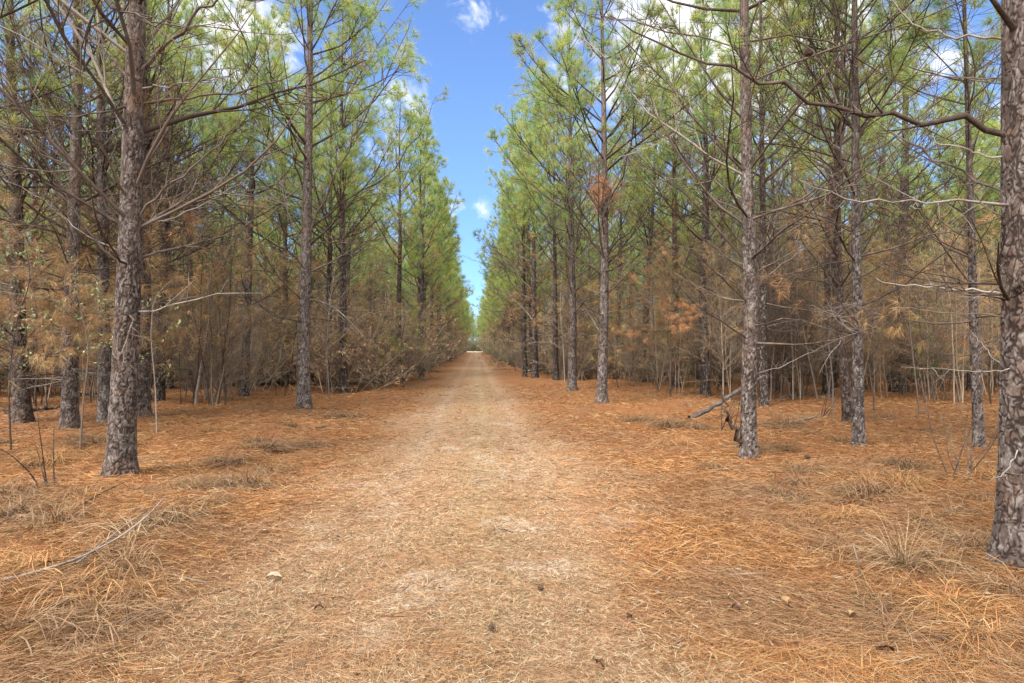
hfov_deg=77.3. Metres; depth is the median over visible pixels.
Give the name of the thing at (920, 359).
bare sapling
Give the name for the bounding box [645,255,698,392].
bare sapling
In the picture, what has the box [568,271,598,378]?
bare sapling
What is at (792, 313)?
bare sapling
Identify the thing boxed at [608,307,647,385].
bare sapling
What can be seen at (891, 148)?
pine tree
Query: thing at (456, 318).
pine tree
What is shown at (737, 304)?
bare sapling
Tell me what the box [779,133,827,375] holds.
pine tree
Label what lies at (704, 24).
pine tree
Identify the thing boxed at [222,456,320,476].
grass tuft
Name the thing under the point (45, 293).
bare sapling
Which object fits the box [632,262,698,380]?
bare sapling
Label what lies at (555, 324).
pine tree
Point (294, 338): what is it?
withered shrub
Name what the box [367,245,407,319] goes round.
pine tree
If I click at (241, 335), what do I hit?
bare sapling
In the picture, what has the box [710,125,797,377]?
pine tree
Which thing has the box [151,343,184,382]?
bare shrub
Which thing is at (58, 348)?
young pine
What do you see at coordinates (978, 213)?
pine tree
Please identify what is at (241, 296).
bare sapling
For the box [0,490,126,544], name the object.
grass tuft
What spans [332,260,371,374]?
bare sapling
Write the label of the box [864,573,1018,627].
grass tuft
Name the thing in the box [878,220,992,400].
bare sapling
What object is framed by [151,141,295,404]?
bare sapling
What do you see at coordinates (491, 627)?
pine cone
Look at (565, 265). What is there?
pine tree
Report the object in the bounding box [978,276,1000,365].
bare sapling
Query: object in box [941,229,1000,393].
bare sapling
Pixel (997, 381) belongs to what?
bare shrub
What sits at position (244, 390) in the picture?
pine tree
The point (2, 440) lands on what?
grass tuft
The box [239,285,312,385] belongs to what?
bare shrub
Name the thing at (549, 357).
withered shrub
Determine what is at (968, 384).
pine tree
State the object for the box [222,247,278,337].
bare sapling
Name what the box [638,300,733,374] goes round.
withered shrub
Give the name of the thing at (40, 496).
grass tuft
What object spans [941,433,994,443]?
grass tuft
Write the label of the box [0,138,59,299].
pine tree
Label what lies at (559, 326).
bare sapling
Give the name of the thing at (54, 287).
bare sapling
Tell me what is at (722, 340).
bare sapling
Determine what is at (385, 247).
pine tree
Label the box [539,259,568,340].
bare sapling
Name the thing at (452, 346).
withered shrub
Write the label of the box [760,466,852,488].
grass tuft
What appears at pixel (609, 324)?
bare sapling
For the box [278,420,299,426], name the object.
grass tuft
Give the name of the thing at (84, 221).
pine tree
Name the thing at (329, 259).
pine tree
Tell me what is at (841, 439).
grass tuft
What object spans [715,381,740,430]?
bare shrub
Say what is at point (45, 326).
bare sapling
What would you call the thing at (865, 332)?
bare sapling
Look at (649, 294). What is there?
bare sapling
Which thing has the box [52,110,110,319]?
pine tree
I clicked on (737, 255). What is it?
pine tree
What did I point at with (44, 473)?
bare shrub
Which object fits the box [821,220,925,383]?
bare sapling
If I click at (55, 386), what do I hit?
withered shrub
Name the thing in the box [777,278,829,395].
bare sapling
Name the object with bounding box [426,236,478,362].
pine tree
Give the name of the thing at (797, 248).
pine tree
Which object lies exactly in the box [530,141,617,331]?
pine tree
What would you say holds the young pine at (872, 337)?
on the ground at (420, 385)
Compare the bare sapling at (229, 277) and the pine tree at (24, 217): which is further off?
the pine tree at (24, 217)
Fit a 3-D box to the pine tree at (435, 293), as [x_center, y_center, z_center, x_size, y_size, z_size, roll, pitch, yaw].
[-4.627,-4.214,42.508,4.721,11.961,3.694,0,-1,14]
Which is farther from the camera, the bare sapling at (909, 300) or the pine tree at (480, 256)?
the pine tree at (480, 256)
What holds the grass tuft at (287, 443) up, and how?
on the ground at (420, 385)
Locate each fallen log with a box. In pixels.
[4,402,60,413]
[688,375,764,418]
[779,393,835,396]
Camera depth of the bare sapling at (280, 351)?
19.64 m
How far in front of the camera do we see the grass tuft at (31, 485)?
6.10 m
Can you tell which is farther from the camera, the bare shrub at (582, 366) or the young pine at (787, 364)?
the bare shrub at (582, 366)
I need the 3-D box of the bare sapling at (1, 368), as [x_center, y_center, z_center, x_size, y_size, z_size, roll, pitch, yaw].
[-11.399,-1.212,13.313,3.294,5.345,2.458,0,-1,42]
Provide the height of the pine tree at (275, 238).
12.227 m
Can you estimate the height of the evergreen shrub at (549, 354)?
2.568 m
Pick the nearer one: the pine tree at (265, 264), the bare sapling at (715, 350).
the bare sapling at (715, 350)
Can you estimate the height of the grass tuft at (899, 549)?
0.365 m
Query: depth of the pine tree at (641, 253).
34.55 m
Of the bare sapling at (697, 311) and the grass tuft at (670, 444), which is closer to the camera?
the grass tuft at (670, 444)
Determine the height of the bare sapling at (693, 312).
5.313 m
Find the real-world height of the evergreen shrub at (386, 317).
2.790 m
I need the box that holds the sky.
[0,0,1000,340]
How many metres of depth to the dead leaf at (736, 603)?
3.12 m
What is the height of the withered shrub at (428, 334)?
3.904 m
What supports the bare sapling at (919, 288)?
on the ground at (420, 385)
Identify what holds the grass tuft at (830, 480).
on the ground at (420, 385)
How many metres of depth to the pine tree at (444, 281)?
34.99 m
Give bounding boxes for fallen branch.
[0,468,73,523]
[0,494,177,581]
[65,579,190,639]
[75,512,143,564]
[79,482,134,505]
[315,408,371,428]
[831,574,874,580]
[852,543,860,576]
[938,617,991,640]
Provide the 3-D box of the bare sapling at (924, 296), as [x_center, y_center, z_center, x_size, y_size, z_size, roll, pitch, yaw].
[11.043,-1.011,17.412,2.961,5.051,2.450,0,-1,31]
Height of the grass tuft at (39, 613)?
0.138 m
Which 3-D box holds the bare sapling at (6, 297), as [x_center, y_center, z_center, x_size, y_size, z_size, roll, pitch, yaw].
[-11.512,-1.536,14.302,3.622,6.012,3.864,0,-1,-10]
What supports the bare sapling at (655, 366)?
on the ground at (420, 385)
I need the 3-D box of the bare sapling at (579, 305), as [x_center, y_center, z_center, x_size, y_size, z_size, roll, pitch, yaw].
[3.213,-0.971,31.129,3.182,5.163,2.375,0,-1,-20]
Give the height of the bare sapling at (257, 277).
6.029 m
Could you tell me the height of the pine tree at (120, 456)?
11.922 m
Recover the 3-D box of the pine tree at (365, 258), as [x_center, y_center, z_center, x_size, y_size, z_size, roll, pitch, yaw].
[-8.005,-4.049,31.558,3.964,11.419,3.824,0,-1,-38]
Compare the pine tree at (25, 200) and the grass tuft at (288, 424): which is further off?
the pine tree at (25, 200)
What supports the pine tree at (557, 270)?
on the ground at (420, 385)
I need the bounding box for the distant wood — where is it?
[0,181,996,341]
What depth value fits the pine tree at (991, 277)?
6.05 m
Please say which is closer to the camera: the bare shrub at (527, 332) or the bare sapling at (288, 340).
the bare sapling at (288, 340)
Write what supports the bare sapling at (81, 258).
on the ground at (420, 385)
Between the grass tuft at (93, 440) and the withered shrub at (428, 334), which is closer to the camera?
the grass tuft at (93, 440)
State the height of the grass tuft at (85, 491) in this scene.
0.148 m
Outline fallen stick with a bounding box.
[791,414,823,421]
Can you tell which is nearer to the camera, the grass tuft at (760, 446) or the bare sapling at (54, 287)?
the grass tuft at (760, 446)
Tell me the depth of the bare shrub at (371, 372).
19.25 m
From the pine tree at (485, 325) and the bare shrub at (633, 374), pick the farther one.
the pine tree at (485, 325)
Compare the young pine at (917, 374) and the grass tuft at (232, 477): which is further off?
the young pine at (917, 374)
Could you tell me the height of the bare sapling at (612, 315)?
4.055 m
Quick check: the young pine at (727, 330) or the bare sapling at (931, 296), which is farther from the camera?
the young pine at (727, 330)
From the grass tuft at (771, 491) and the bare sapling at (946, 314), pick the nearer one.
the grass tuft at (771, 491)
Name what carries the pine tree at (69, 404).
on the ground at (420, 385)
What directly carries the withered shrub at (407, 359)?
on the ground at (420, 385)
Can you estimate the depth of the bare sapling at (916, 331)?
15.42 m
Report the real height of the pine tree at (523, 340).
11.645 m
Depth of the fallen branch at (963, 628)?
2.92 m
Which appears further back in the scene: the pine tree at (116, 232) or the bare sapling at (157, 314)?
the pine tree at (116, 232)
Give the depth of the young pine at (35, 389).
13.96 m
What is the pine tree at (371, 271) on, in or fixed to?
on the ground at (420, 385)
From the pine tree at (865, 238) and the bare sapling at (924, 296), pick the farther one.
the pine tree at (865, 238)
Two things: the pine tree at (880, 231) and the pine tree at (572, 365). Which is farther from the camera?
the pine tree at (880, 231)
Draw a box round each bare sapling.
[0,166,34,378]
[0,172,60,361]
[0,176,153,380]
[0,226,94,404]
[0,276,27,395]
[4,226,81,389]
[8,239,95,399]
[27,222,90,397]
[28,193,94,383]
[46,197,115,357]
[46,207,186,393]
[47,281,93,397]
[56,190,174,396]
[79,257,112,401]
[83,282,96,394]
[84,233,182,358]
[112,278,170,354]
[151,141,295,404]
[151,169,240,403]
[151,232,258,403]
[151,239,195,380]
[151,276,180,399]
[153,173,296,406]
[153,243,186,371]
[167,279,215,374]
[169,237,230,401]
[176,222,238,387]
[182,205,263,387]
[183,281,244,404]
[187,284,245,400]
[200,214,295,382]
[208,253,272,390]
[209,264,241,385]
[212,194,327,395]
[213,240,276,327]
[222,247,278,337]
[242,249,294,386]
[258,235,321,385]
[259,306,293,387]
[267,291,298,388]
[268,208,363,366]
[290,248,339,311]
[293,244,337,384]
[294,224,376,395]
[313,250,386,356]
[313,265,333,379]
[316,251,392,387]
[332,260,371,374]
[335,264,383,310]
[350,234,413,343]
[378,277,408,321]
[521,272,582,382]
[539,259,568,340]
[544,282,578,341]
[550,235,625,376]
[558,271,596,351]
[564,261,629,359]
[564,270,598,367]
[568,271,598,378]
[580,298,622,358]
[582,284,625,364]
[584,270,636,361]
[598,246,664,375]
[608,232,685,385]
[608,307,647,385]
[609,267,649,380]
[613,291,638,360]
[625,227,695,380]
[628,226,717,384]
[630,269,699,389]
[631,270,690,390]
[631,274,663,379]
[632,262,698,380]
[640,242,690,372]
[640,253,714,392]
[642,244,734,375]
[645,187,741,396]
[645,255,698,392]
[654,210,741,357]
[658,229,736,380]
[662,195,800,399]
[664,231,727,385]
[685,260,740,384]
[685,284,736,387]
[691,179,820,401]
[692,268,731,380]
[697,196,826,386]
[698,166,851,398]
[701,211,793,396]
[705,283,772,390]
[708,178,832,401]
[710,229,782,378]
[711,235,786,381]
[717,230,781,378]
[719,158,888,400]
[719,313,758,377]
[726,178,873,399]
[727,196,827,393]
[729,224,833,397]
[739,247,802,389]
[741,197,829,394]
[742,202,876,393]
[758,285,807,392]
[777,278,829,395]
[778,284,836,391]
[786,263,844,422]
[800,248,823,380]
[816,158,995,402]
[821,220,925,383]
[823,251,890,381]
[833,232,892,387]
[845,204,936,387]
[845,233,936,398]
[846,263,905,391]
[847,226,928,387]
[848,304,905,410]
[851,232,942,392]
[864,192,983,391]
[864,210,968,391]
[864,226,943,393]
[866,248,933,413]
[867,300,930,394]
[868,207,967,393]
[868,288,907,389]
[875,187,999,401]
[877,193,1000,403]
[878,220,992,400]
[885,212,997,391]
[892,251,966,400]
[899,291,949,392]
[908,256,967,389]
[912,255,958,384]
[917,231,979,390]
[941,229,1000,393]
[941,234,1000,390]
[948,223,1000,381]
[950,211,1000,375]
[961,220,1000,364]
[966,304,999,391]
[978,272,999,388]
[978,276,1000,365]
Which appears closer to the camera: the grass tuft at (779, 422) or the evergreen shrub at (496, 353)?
the grass tuft at (779, 422)
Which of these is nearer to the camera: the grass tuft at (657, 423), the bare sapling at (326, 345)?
the grass tuft at (657, 423)
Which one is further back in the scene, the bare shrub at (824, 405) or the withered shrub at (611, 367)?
the withered shrub at (611, 367)
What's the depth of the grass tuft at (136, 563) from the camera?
3.63 m
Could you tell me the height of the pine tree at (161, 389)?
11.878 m
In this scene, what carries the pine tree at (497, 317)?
on the ground at (420, 385)
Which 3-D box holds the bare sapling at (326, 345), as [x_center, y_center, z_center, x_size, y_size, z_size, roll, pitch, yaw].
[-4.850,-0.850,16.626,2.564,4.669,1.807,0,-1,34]
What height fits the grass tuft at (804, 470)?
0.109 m
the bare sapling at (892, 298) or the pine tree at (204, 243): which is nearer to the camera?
the bare sapling at (892, 298)
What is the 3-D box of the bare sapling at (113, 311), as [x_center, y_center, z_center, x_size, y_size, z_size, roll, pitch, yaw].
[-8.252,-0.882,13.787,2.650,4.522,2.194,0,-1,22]
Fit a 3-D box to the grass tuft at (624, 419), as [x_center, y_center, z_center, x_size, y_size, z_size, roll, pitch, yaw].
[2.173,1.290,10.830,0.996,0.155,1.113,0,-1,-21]
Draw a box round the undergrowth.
[0,287,988,369]
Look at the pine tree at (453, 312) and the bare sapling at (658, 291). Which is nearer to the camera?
the bare sapling at (658, 291)
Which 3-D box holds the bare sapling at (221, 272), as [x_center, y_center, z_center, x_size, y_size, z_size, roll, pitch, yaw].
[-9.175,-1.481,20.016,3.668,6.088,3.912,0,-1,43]
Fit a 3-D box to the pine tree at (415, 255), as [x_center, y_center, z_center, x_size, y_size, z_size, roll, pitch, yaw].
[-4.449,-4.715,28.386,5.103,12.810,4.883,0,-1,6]
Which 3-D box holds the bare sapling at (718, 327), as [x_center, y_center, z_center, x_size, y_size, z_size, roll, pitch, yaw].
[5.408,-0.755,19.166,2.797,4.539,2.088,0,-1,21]
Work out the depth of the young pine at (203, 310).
18.86 m
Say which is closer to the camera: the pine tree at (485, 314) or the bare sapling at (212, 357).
the bare sapling at (212, 357)
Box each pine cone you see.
[488,623,495,630]
[804,48,812,56]
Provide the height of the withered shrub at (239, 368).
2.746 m
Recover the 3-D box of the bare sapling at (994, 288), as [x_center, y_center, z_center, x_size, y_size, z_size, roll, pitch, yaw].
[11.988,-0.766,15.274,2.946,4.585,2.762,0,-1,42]
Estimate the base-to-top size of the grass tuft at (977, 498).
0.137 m
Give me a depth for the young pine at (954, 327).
20.73 m
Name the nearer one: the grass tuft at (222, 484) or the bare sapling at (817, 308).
the grass tuft at (222, 484)
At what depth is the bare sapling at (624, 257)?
25.35 m
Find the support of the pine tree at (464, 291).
on the ground at (420, 385)
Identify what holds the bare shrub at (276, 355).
on the ground at (420, 385)
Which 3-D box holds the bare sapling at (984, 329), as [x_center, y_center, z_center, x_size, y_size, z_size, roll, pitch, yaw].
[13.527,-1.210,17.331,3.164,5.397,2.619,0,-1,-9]
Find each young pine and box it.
[0,242,96,407]
[0,289,95,406]
[39,266,151,402]
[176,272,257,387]
[376,300,427,387]
[506,283,538,371]
[598,293,645,387]
[626,296,701,396]
[714,284,740,358]
[770,317,820,391]
[802,295,823,385]
[833,283,903,390]
[910,338,967,398]
[923,276,988,387]
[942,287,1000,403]
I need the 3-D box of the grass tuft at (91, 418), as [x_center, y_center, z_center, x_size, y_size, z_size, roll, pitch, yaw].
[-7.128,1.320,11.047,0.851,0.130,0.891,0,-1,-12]
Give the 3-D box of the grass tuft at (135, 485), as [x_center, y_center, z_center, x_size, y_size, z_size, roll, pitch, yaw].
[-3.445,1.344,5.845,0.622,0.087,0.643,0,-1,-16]
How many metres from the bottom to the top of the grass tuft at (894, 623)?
0.132 m
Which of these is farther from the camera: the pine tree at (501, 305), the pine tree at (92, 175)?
the pine tree at (501, 305)
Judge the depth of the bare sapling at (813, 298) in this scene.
24.43 m
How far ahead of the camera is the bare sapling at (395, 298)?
32.73 m
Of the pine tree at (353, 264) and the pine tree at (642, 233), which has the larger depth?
the pine tree at (353, 264)
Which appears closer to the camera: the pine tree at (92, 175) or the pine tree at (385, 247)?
the pine tree at (92, 175)
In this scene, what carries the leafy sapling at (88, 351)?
on the ground at (420, 385)
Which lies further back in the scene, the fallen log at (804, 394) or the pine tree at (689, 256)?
the pine tree at (689, 256)
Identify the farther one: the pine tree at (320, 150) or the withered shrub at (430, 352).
the withered shrub at (430, 352)
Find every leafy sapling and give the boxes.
[0,241,59,449]
[55,251,113,448]
[139,280,180,431]
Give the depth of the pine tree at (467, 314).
70.57 m
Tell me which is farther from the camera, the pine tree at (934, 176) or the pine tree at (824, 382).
the pine tree at (934, 176)
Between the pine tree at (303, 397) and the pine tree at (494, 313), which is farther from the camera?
the pine tree at (494, 313)
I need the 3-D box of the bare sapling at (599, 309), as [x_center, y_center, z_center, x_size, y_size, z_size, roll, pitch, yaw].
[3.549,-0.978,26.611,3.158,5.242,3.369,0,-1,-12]
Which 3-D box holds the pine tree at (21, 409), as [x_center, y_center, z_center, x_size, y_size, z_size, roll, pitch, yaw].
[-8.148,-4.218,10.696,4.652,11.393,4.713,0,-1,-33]
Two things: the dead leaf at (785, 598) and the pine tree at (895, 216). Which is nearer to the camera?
the dead leaf at (785, 598)
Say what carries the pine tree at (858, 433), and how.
on the ground at (420, 385)
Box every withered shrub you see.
[0,323,95,394]
[175,320,268,386]
[233,284,390,384]
[280,290,416,392]
[286,346,325,381]
[287,307,389,391]
[292,322,371,382]
[313,279,462,382]
[322,301,434,387]
[401,316,446,371]
[403,312,456,365]
[406,315,462,366]
[442,323,464,362]
[524,301,618,378]
[581,330,630,378]
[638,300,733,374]
[757,319,871,382]
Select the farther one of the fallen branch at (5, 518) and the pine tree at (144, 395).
the pine tree at (144, 395)
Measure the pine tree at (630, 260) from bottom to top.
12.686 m
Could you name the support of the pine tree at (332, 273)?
on the ground at (420, 385)
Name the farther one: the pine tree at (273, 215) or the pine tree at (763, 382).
the pine tree at (273, 215)
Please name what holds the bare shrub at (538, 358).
on the ground at (420, 385)
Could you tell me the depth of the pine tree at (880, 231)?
31.75 m
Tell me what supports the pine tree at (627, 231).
on the ground at (420, 385)
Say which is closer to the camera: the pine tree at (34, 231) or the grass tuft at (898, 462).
the grass tuft at (898, 462)
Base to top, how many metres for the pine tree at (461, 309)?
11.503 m
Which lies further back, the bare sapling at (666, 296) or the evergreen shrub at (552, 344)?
the evergreen shrub at (552, 344)
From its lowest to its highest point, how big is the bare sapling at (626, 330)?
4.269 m
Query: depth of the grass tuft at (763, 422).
9.53 m
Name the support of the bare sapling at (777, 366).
on the ground at (420, 385)
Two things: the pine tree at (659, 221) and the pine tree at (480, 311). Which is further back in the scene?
the pine tree at (480, 311)
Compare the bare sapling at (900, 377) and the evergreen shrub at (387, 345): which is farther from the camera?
the evergreen shrub at (387, 345)
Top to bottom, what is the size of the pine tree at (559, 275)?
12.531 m
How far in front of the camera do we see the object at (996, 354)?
14.64 m
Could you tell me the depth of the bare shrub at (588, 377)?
25.80 m
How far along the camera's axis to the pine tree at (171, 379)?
20.31 m
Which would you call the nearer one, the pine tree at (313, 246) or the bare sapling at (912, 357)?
the bare sapling at (912, 357)
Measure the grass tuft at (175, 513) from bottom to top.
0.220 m
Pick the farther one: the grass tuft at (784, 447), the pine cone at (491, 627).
the grass tuft at (784, 447)
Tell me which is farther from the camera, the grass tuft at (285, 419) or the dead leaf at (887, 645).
the grass tuft at (285, 419)
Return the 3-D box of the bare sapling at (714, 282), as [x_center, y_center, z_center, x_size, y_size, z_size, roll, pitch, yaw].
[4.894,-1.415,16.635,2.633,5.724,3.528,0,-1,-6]
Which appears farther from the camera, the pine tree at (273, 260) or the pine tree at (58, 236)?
the pine tree at (273, 260)
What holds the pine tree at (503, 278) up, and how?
on the ground at (420, 385)
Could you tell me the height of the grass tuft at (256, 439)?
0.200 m
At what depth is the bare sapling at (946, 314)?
18.94 m
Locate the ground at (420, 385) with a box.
[0,351,1023,682]
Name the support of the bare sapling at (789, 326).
on the ground at (420, 385)
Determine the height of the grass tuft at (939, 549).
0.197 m
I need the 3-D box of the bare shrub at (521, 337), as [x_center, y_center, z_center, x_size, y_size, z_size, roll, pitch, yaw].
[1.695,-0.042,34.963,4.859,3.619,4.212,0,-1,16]
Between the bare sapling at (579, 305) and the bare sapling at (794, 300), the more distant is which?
the bare sapling at (579, 305)
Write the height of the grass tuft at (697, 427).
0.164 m
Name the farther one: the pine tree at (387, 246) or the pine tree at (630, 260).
the pine tree at (387, 246)
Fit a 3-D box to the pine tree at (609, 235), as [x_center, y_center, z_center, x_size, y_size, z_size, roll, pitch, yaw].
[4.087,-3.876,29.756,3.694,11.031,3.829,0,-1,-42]
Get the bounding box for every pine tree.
[0,0,113,392]
[0,0,118,393]
[0,0,179,423]
[0,0,211,422]
[0,0,250,429]
[0,0,272,416]
[0,0,381,477]
[0,88,84,315]
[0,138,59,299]
[0,149,52,275]
[24,109,120,379]
[37,158,85,302]
[40,35,174,290]
[47,0,209,332]
[49,0,272,402]
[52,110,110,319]
[93,5,246,388]
[109,159,185,358]
[120,1,272,390]
[153,148,230,310]
[154,94,226,327]
[161,0,333,396]
[172,95,289,313]
[201,0,450,408]
[204,134,279,322]
[205,60,351,384]
[215,172,261,306]
[232,135,338,329]
[232,196,289,315]
[233,182,291,326]
[236,75,339,379]
[254,39,401,386]
[256,204,315,312]
[278,0,408,393]
[287,108,375,323]
[290,167,350,318]
[314,229,356,315]
[319,146,385,313]
[324,197,379,315]
[325,184,402,316]
[350,76,449,380]
[352,195,403,320]
[353,206,392,320]
[358,91,465,377]
[359,229,408,318]
[364,184,414,312]
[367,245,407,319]
[378,246,414,318]
[383,125,461,344]
[388,159,464,369]
[389,161,471,368]
[413,196,474,365]
[417,211,474,347]
[426,198,470,362]
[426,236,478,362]
[435,260,467,360]
[436,235,467,361]
[442,263,468,358]
[442,264,466,350]
[442,273,468,344]
[456,293,471,355]
[457,282,478,348]
[462,287,474,343]
[468,115,566,376]
[474,170,547,366]
[475,91,588,377]
[476,225,552,367]
[477,295,486,331]
[479,255,507,357]
[479,277,493,343]
[479,287,526,348]
[479,289,500,354]
[480,303,492,343]
[481,261,503,360]
[481,273,516,349]
[481,286,498,347]
[483,0,631,390]
[483,237,519,361]
[485,216,519,364]
[485,241,521,361]
[487,205,537,335]
[493,155,561,363]
[497,148,565,371]
[504,0,735,402]
[504,73,619,379]
[527,248,549,331]
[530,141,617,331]
[536,217,598,314]
[537,199,583,324]
[537,242,563,331]
[539,190,628,347]
[540,202,586,318]
[543,206,591,323]
[556,148,645,349]
[562,113,668,378]
[563,0,978,458]
[587,214,638,327]
[591,174,653,335]
[597,157,666,334]
[598,146,682,327]
[603,0,1023,572]
[607,0,757,387]
[608,44,723,381]
[619,86,714,375]
[622,0,1000,445]
[631,0,788,394]
[640,182,694,308]
[646,0,907,406]
[647,92,741,378]
[667,98,769,385]
[668,0,983,422]
[684,196,717,299]
[686,217,735,312]
[687,153,741,367]
[691,146,767,373]
[697,175,756,305]
[699,42,850,388]
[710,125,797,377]
[732,64,847,381]
[753,0,935,396]
[756,11,891,387]
[767,189,820,289]
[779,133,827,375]
[800,118,876,378]
[810,107,919,358]
[810,204,850,291]
[816,39,965,382]
[832,0,1000,447]
[833,0,999,392]
[842,196,883,309]
[844,142,948,312]
[850,171,918,288]
[866,158,931,268]
[890,52,1000,389]
[895,130,993,373]
[898,160,960,313]
[912,1,1000,325]
[912,167,993,296]
[913,64,1000,380]
[919,107,1000,377]
[925,128,1000,333]
[956,58,1000,317]
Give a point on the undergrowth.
(474, 345)
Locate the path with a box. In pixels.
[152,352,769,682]
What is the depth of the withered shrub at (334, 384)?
19.36 m
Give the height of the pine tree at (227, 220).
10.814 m
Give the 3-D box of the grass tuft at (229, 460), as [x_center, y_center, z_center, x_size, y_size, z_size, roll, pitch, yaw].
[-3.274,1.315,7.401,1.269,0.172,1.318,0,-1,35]
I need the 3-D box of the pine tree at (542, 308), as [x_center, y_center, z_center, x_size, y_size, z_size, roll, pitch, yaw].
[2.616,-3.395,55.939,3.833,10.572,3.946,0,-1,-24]
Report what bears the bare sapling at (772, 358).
on the ground at (420, 385)
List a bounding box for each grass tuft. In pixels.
[0,433,30,443]
[0,470,63,501]
[0,484,104,528]
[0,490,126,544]
[0,494,57,520]
[0,536,123,579]
[0,570,215,665]
[0,581,151,667]
[1,474,74,500]
[1,551,171,614]
[4,441,104,465]
[4,489,68,503]
[10,456,58,467]
[11,501,215,550]
[12,520,224,627]
[16,482,133,507]
[26,474,120,504]
[38,431,104,440]
[43,430,106,448]
[78,488,244,531]
[80,416,95,421]
[81,563,202,619]
[82,446,104,455]
[102,431,157,446]
[108,480,168,493]
[115,479,195,501]
[134,466,252,493]
[139,462,234,487]
[147,461,191,470]
[154,470,236,489]
[168,446,284,468]
[168,489,248,515]
[180,464,278,490]
[193,475,254,490]
[196,463,309,492]
[196,483,254,493]
[198,423,228,430]
[201,431,332,454]
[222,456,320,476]
[231,433,280,443]
[269,411,303,422]
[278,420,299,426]
[283,440,312,445]
[284,436,343,448]
[307,407,384,418]
[612,413,660,422]
[615,415,652,421]
[633,411,711,427]
[640,433,707,448]
[663,417,728,430]
[681,457,772,476]
[716,434,779,452]
[728,473,834,505]
[757,410,827,428]
[757,418,821,432]
[759,458,846,473]
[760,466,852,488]
[762,441,809,450]
[771,463,830,479]
[779,529,887,570]
[780,503,837,516]
[784,497,913,530]
[795,470,942,509]
[796,589,1009,677]
[797,472,930,497]
[798,570,948,622]
[818,432,868,443]
[822,467,913,489]
[833,502,987,589]
[850,528,1015,591]
[856,457,961,493]
[858,453,938,469]
[863,449,963,472]
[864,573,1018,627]
[865,409,904,419]
[870,503,961,529]
[889,596,1022,666]
[890,492,993,522]
[908,519,991,551]
[913,527,991,557]
[934,566,1023,602]
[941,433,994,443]
[941,461,996,482]
[944,486,995,503]
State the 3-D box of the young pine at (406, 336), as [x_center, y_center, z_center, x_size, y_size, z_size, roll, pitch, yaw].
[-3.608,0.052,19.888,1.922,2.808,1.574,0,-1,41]
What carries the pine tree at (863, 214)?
on the ground at (420, 385)
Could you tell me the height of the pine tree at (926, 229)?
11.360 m
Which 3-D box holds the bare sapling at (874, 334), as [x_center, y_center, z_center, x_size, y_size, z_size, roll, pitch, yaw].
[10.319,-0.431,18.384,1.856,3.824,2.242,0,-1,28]
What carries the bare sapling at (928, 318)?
on the ground at (420, 385)
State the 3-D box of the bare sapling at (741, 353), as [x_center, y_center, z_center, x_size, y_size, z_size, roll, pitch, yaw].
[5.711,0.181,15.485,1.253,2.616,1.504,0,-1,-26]
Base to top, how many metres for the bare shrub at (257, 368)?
3.127 m
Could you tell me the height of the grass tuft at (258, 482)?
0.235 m
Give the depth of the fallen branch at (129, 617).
2.94 m
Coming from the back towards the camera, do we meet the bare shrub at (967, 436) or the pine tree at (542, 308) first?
the pine tree at (542, 308)
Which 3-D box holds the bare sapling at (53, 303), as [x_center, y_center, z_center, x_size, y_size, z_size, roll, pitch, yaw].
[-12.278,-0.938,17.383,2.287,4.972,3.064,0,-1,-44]
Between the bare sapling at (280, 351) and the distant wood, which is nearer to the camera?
the bare sapling at (280, 351)
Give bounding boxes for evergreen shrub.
[0,313,61,388]
[1,290,58,393]
[354,323,410,382]
[356,309,426,382]
[417,323,461,367]
[428,323,454,356]
[477,338,511,368]
[526,324,594,375]
[537,326,581,372]
[608,329,663,380]
[671,334,732,383]
[878,312,966,383]
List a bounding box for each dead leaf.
[266,571,281,578]
[314,602,323,609]
[594,658,604,668]
[732,602,739,610]
[779,595,789,604]
[876,642,894,651]
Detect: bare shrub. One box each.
[0,292,57,370]
[0,409,60,485]
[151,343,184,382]
[152,283,284,400]
[166,338,226,388]
[186,292,319,394]
[199,302,318,386]
[238,316,312,385]
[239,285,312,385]
[329,326,420,389]
[359,286,443,378]
[373,303,438,379]
[380,327,442,379]
[496,322,550,371]
[499,309,568,370]
[500,338,519,366]
[505,336,549,365]
[526,336,559,373]
[541,328,596,379]
[562,332,621,379]
[594,315,654,380]
[614,329,698,383]
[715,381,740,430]
[795,329,888,387]
[821,372,840,416]
[920,375,998,477]
[935,325,999,385]
[944,415,997,472]
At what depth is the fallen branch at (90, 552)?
3.69 m
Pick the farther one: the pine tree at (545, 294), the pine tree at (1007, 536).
the pine tree at (545, 294)
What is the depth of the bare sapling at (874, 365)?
13.05 m
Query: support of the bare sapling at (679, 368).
on the ground at (420, 385)
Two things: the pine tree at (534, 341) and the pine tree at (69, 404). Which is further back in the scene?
the pine tree at (534, 341)
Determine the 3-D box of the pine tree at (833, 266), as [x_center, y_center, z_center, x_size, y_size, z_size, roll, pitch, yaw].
[10.051,-4.840,20.457,4.041,12.971,4.240,0,-1,-23]
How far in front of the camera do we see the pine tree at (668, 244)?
38.38 m
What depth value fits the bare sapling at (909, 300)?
17.19 m
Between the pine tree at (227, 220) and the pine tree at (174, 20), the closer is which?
the pine tree at (174, 20)
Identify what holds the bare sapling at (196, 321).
on the ground at (420, 385)
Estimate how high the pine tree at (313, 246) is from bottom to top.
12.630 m
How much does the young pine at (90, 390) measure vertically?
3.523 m
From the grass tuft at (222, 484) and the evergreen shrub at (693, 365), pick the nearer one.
the grass tuft at (222, 484)
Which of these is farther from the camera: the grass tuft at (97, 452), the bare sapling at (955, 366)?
the bare sapling at (955, 366)

